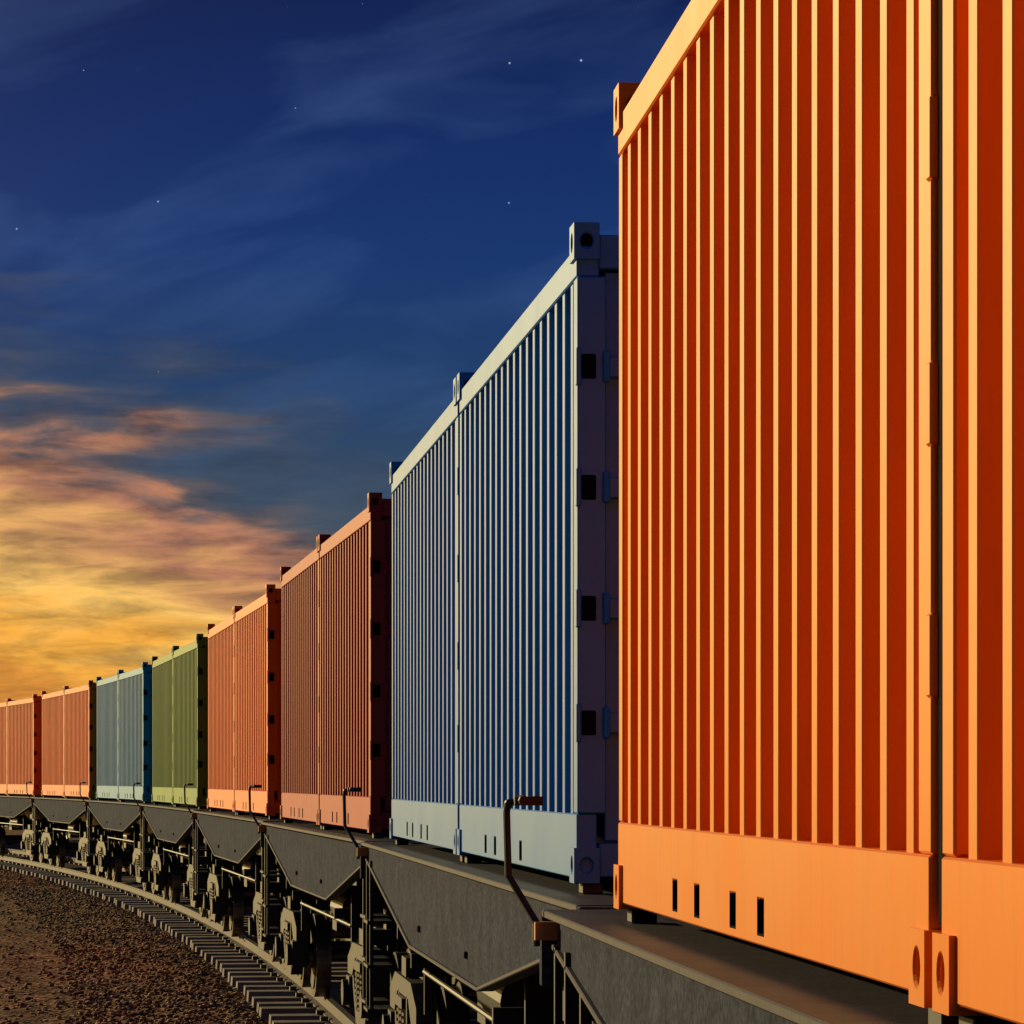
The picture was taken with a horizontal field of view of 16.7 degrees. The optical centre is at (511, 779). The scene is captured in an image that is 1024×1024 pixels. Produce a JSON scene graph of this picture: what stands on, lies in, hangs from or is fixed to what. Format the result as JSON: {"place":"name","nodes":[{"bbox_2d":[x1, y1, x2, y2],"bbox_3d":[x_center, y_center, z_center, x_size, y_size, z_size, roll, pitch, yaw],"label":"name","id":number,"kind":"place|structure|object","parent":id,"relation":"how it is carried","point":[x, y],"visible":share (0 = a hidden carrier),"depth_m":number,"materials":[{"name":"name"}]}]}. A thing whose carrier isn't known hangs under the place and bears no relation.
{"place":"outdoors","nodes":[
{"label":"outdoors","id":0,"kind":"place"},
{"bbox_2d":[0,825,329,1023],"bbox_3d":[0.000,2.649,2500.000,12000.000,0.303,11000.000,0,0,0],"label":"ground","id":1,"kind":"structure","parent":0,"point":[48,994],"depth_m":48.61,"materials":[{"name":"brown gravel"}]},
{"bbox_2d":[5,841,78,856],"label":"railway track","id":2,"kind":"structure","parent":1,"relation":"on","point":[13,846],"depth_m":133.41,"materials":[{"name":"metal"}]},
{"bbox_2d":[0,868,268,1023],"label":"ballast stones","id":3,"kind":"object","parent":1,"relation":"on","point":[165,983],"visible":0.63,"depth_m":48.84,"materials":[{"name":"brown gravel"}]},
{"bbox_2d":[0,848,476,1023],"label":"railway track","id":4,"kind":"structure","parent":1,"relation":"on","point":[275,993],"depth_m":53.63,"materials":[{"name":"grey metal"}]},
{"bbox_2d":[0,793,40,851],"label":"flat wagon","id":5,"kind":"object","parent":4,"relation":"on","point":[13,836],"visible":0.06,"depth_m":116.98,"materials":[{"name":"grey metal"}]},
{"bbox_2d":[0,794,78,862],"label":"flat wagon","id":6,"kind":"object","parent":4,"relation":"on","point":[16,811],"visible":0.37,"depth_m":103.67,"materials":[{"name":"grey metal"}]},
{"bbox_2d":[0,699,6,793],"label":"shipping container","id":7,"kind":"object","parent":6,"relation":"on","point":[3,747],"visible":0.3,"depth_m":106.97,"materials":[{"name":"orange metal"}]},
{"bbox_2d":[7,694,41,794],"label":"shipping container","id":8,"kind":"object","parent":6,"relation":"on","point":[24,741],"visible":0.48,"depth_m":102.51,"materials":[{"name":"orange metal"}]},
{"bbox_2d":[38,701,41,788],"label":"doors","id":9,"kind":"structure","parent":8,"relation":"in","point":[39,702],"depth_m":100.59,"materials":[{"name":"orange paint"}]},
{"bbox_2d":[26,695,175,876],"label":"flat wagon","id":10,"kind":"object","parent":4,"relation":"on","point":[58,812],"visible":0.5,"depth_m":92.53,"materials":[{"name":"grey metal"}]},
{"bbox_2d":[41,686,63,796],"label":"shipping container","id":11,"kind":"object","parent":10,"relation":"on","point":[52,743],"visible":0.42,"depth_m":94.43,"materials":[{"name":"orange metal"}]},
{"bbox_2d":[64,680,96,797],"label":"shipping container","id":12,"kind":"object","parent":10,"relation":"on","point":[80,733],"visible":0.38,"depth_m":88.17,"materials":[{"name":"orange metal"}]},
{"bbox_2d":[94,689,96,789],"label":"doors","id":13,"kind":"structure","parent":12,"relation":"in","point":[95,690],"depth_m":86.59,"materials":[{"name":"orange paint"}]},
{"bbox_2d":[79,782,243,894],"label":"flat wagon","id":14,"kind":"object","parent":4,"relation":"on","point":[120,820],"visible":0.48,"depth_m":78.92,"materials":[{"name":"grey metal"}]},
{"bbox_2d":[96,670,118,799],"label":"shipping container","id":15,"kind":"object","parent":14,"relation":"on","point":[108,737],"visible":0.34,"depth_m":80.81,"materials":[{"name":"metal"}]},
{"bbox_2d":[118,662,152,800],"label":"shipping container","id":16,"kind":"object","parent":14,"relation":"on","point":[135,725],"visible":0.34,"depth_m":74.62,"materials":[{"name":"metal"}]},
{"bbox_2d":[149,672,152,791],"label":"doors","id":17,"kind":"structure","parent":16,"relation":"in","point":[150,673],"depth_m":73.07,"materials":[{"name":"teal paint"}]},
{"bbox_2d":[133,782,291,921],"bbox_3d":[-5.148,0.076,64.487,2.814,4.708,15.028,0,0,-10],"label":"flat wagon","id":18,"kind":"object","parent":4,"relation":"on","point":[171,825],"visible":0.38,"depth_m":64.21,"materials":[{"name":"grey metal"}]},
{"bbox_2d":[152,646,173,803],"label":"shipping container","id":19,"kind":"object","parent":18,"relation":"on","point":[162,787],"visible":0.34,"depth_m":66.90,"materials":[{"name":"green metal"}]},
{"bbox_2d":[172,634,207,805],"bbox_3d":[-4.599,-0.995,61.716,2.378,2.905,5.566,0,0,-10],"label":"shipping container","id":20,"kind":"object","parent":18,"relation":"on","point":[190,712],"visible":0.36,"depth_m":60.20,"materials":[{"name":"green metal"}]},
{"bbox_2d":[205,646,207,794],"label":"doors","id":21,"kind":"structure","parent":20,"relation":"in","point":[206,647],"depth_m":58.87,"materials":[{"name":"green paint"}]},
{"bbox_2d":[184,783,383,969],"bbox_3d":[-2.845,0.076,49.717,2.814,4.708,15.392,0,0,-9],"label":"flat wagon","id":22,"kind":"object","parent":4,"relation":"on","point":[232,838],"visible":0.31,"depth_m":49.34,"materials":[{"name":"grey metal"}]},
{"bbox_2d":[207,607,234,810],"bbox_3d":[-3.208,-0.995,52.568,2.378,2.905,5.701,0,0,-9],"label":"shipping container","id":23,"kind":"object","parent":22,"relation":"on","point":[221,715],"visible":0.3,"depth_m":52.41,"materials":[{"name":"orange metal"}]},
{"bbox_2d":[234,584,281,815],"bbox_3d":[-2.336,-0.995,46.869,2.378,2.905,5.701,0,0,-9],"label":"shipping container","id":24,"kind":"object","parent":22,"relation":"on","point":[258,691],"visible":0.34,"depth_m":45.33,"materials":[{"name":"orange metal"}]},
{"bbox_2d":[277,601,281,800],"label":"doors","id":25,"kind":"structure","parent":24,"relation":"in","point":[279,791],"depth_m":43.98,"materials":[{"name":"orange paint"}]},
{"bbox_2d":[248,784,476,1023],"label":"flat wagon","id":26,"kind":"object","parent":4,"relation":"on","point":[320,865],"visible":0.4,"depth_m":34.90,"materials":[{"name":"grey metal"}]},
{"bbox_2d":[280,536,319,824],"bbox_3d":[-1.139,-0.995,37.938,2.378,2.905,5.312,0,0,-8],"label":"shipping container","id":27,"kind":"object","parent":26,"relation":"on","point":[300,793],"visible":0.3,"depth_m":37.62,"materials":[{"name":"metal"}]},
{"bbox_2d":[318,492,391,832],"bbox_3d":[-0.404,-0.995,32.617,2.378,2.905,5.312,0,0,-8],"label":"shipping container","id":28,"kind":"object","parent":26,"relation":"on","point":[355,651],"visible":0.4,"depth_m":31.18,"materials":[{"name":"metal"}]},
{"bbox_2d":[385,518,391,810],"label":"doors","id":29,"kind":"structure","parent":28,"relation":"in","point":[388,798],"depth_m":29.92,"materials":[{"name":"red paint"}]},
{"bbox_2d":[342,787,615,1023],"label":"flat wagon","id":30,"kind":"object","parent":4,"relation":"on","point":[465,920],"visible":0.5,"depth_m":20.44,"materials":[{"name":"grey metal"}]},
{"bbox_2d":[389,377,459,853],"bbox_3d":[0.537,-0.995,24.305,2.378,2.905,5.882,0,0,-6],"label":"shipping container","id":31,"kind":"object","parent":30,"relation":"on","point":[424,478],"visible":0.21,"depth_m":23.70,"materials":[{"name":"blue metal"}]},
{"bbox_2d":[457,222,619,882],"bbox_3d":[1.153,-0.995,18.389,2.378,2.905,5.882,0,0,-6],"label":"shipping container","id":32,"kind":"object","parent":30,"relation":"on","point":[538,394],"visible":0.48,"depth_m":16.61,"materials":[{"name":"blue metal"}]},
{"bbox_2d":[604,272,619,840],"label":"doors","id":33,"kind":"structure","parent":32,"relation":"in","point":[611,817],"depth_m":15.44,"materials":[{"name":"blue paint"}]},
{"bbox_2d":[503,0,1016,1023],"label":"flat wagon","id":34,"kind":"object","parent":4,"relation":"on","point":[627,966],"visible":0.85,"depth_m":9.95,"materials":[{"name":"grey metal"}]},
{"bbox_2d":[614,0,941,1007],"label":"shipping container","id":35,"kind":"object","parent":34,"relation":"on","point":[778,474],"visible":0.8,"depth_m":8.96,"materials":[{"name":"orange metal"}]},
{"bbox_2d":[932,0,1023,1023],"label":"shipping container","id":36,"kind":"object","parent":34,"relation":"on","point":[978,955],"visible":1,"depth_m":6.62,"materials":[{"name":"metal"}]},
{"bbox_2d":[0,0,690,702],"label":"sky","id":37,"kind":"structure","parent":0,"point":[253,252],"materials":[{"name":"blue"}]}
]}

